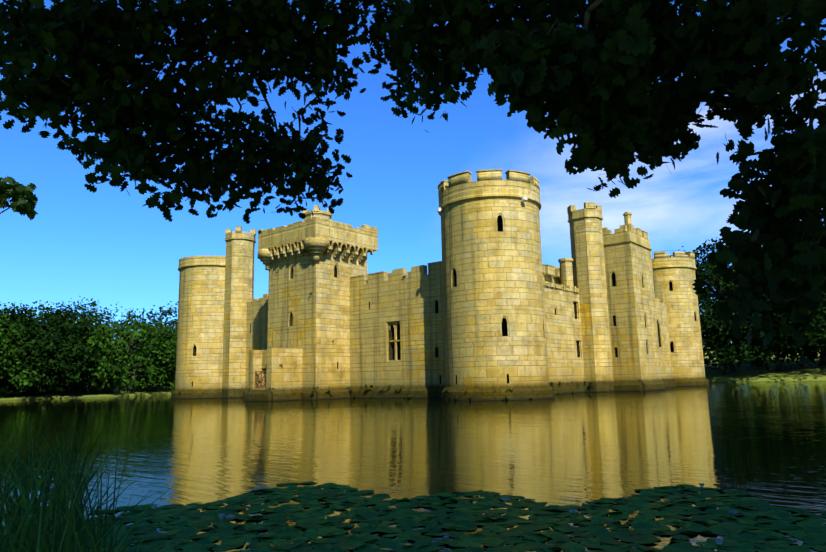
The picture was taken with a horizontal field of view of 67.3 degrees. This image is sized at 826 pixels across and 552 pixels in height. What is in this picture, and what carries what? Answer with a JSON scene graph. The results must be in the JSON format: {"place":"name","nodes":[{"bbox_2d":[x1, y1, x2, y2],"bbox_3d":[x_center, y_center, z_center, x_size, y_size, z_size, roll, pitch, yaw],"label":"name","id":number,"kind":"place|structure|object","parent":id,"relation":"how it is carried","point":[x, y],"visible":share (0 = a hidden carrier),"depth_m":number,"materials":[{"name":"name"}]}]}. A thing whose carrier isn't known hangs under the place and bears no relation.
{"place":"outdoors","nodes":[
{"label":"outdoors","id":0,"kind":"place"},
{"bbox_2d":[0,381,825,551],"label":"moat water","id":1,"kind":"structure","parent":0,"point":[765,441],"depth_m":15.27,"materials":[{"name":"liquid"}]},
{"bbox_2d":[0,413,241,551],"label":"reeds","id":2,"kind":"object","parent":1,"relation":"in","point":[32,527],"visible":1,"depth_m":4.42,"materials":[{"name":"green plant"}]},
{"bbox_2d":[171,255,225,398],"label":"round tower","id":3,"kind":"structure","parent":1,"relation":"in","point":[199,348],"depth_m":70.76,"materials":[{"name":"stone"}]},
{"bbox_2d":[267,243,366,388],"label":"gate tower","id":4,"kind":"structure","parent":1,"relation":"in","point":[315,324],"depth_m":58.27,"materials":[{"name":"stone"}]},
{"bbox_2d":[1,481,825,551],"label":"lily pads","id":5,"kind":"object","parent":1,"relation":"on","point":[740,537],"visible":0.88,"depth_m":7.04,"materials":[{"name":"green plant"}]},
{"bbox_2d":[76,483,738,543],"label":"lily flowers","id":6,"kind":"object","parent":5,"relation":"on","point":[717,540],"visible":0.85,"depth_m":7.53,"materials":[{"name":"white plant"}]},
{"bbox_2d":[222,202,675,400],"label":"castle","id":7,"kind":"structure","parent":1,"relation":"in","point":[581,271],"depth_m":61.15,"materials":[{"name":"stone"}]},
{"bbox_2d":[245,300,267,388],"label":"curtain","id":8,"kind":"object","parent":7,"relation":"on","point":[257,327],"visible":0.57,"depth_m":68.96,"materials":[{"name":"stone"}]},
{"bbox_2d":[254,371,265,388],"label":"gate","id":9,"kind":"structure","parent":7,"relation":"on","point":[261,378],"depth_m":55.31,"materials":[{"name":"brown wood"}]},
{"bbox_2d":[350,272,445,386],"bbox_3d":[0.443,6.207,55.288,15.333,12.150,2.000,-9,-12,39],"label":"curtain","id":10,"kind":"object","parent":7,"relation":"on","point":[413,306],"visible":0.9,"depth_m":55.65,"materials":[{"name":"stone"}]},
{"bbox_2d":[170,249,662,400],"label":"wall plants","id":11,"kind":"object","parent":7,"relation":"attached to","point":[371,386],"depth_m":55.86,"materials":[{"name":"green plant"}]},
{"bbox_2d":[543,286,584,380],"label":"curtain wall","id":12,"kind":"structure","parent":7,"relation":"on","point":[563,337],"depth_m":58.51,"materials":[{"name":"stone"}]},
{"bbox_2d":[438,180,554,400],"bbox_3d":[6.423,2.204,49.575,8.720,17.920,8.720,-9,-12,39],"label":"drum","id":13,"kind":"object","parent":1,"relation":"in","point":[494,312],"visible":0.81,"depth_m":46.40,"materials":[{"name":"stone"}]},
{"bbox_2d":[437,197,527,211],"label":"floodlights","id":14,"kind":"object","parent":13,"relation":"attached to","point":[524,199],"visible":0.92,"depth_m":47.17,"materials":[{"name":"white"}]},
{"bbox_2d":[437,169,539,196],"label":"drum merlons","id":15,"kind":"object","parent":13,"relation":"attached to","point":[465,177],"visible":0.44,"depth_m":47.68,"materials":[{"name":"beige stone"}]},
{"bbox_2d":[603,231,661,380],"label":"tower","id":16,"kind":"structure","parent":1,"relation":"in","point":[635,352],"depth_m":62.67,"materials":[{"name":"stone"}]},
{"bbox_2d":[655,303,672,377],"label":"curtain wall","id":17,"kind":"structure","parent":1,"relation":"in","point":[664,342],"depth_m":73.75,"materials":[{"name":"stone"}]},
{"bbox_2d":[652,257,708,386],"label":"drum","id":18,"kind":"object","parent":1,"relation":"in","point":[674,278],"visible":0.6,"depth_m":79.00,"materials":[{"name":"stone"}]},
{"bbox_2d":[654,251,694,258],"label":"drum merlons","id":19,"kind":"object","parent":18,"relation":"attached to","point":[662,254],"visible":0.35,"depth_m":80.18,"materials":[{"name":"beige stone"}]},
{"bbox_2d":[0,348,825,400],"bbox_3d":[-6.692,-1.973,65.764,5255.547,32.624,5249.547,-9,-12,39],"label":"ground","id":20,"kind":"structure","parent":0,"point":[790,373],"depth_m":100.53,"materials":[{"name":"green plant"}]},
{"bbox_2d":[0,230,825,397],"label":"park trees","id":21,"kind":"object","parent":20,"relation":"on","point":[92,353],"depth_m":95.68,"materials":[{"name":"green plant"}]},
{"bbox_2d":[0,0,825,367],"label":"foliage","id":22,"kind":"object","parent":20,"relation":"on","point":[606,90],"depth_m":4.96,"materials":[{"name":"green plant"}]},
{"bbox_2d":[0,0,825,350],"label":"sky","id":23,"kind":"structure","parent":0,"point":[108,247],"materials":[{"name":"blue"}]}
]}

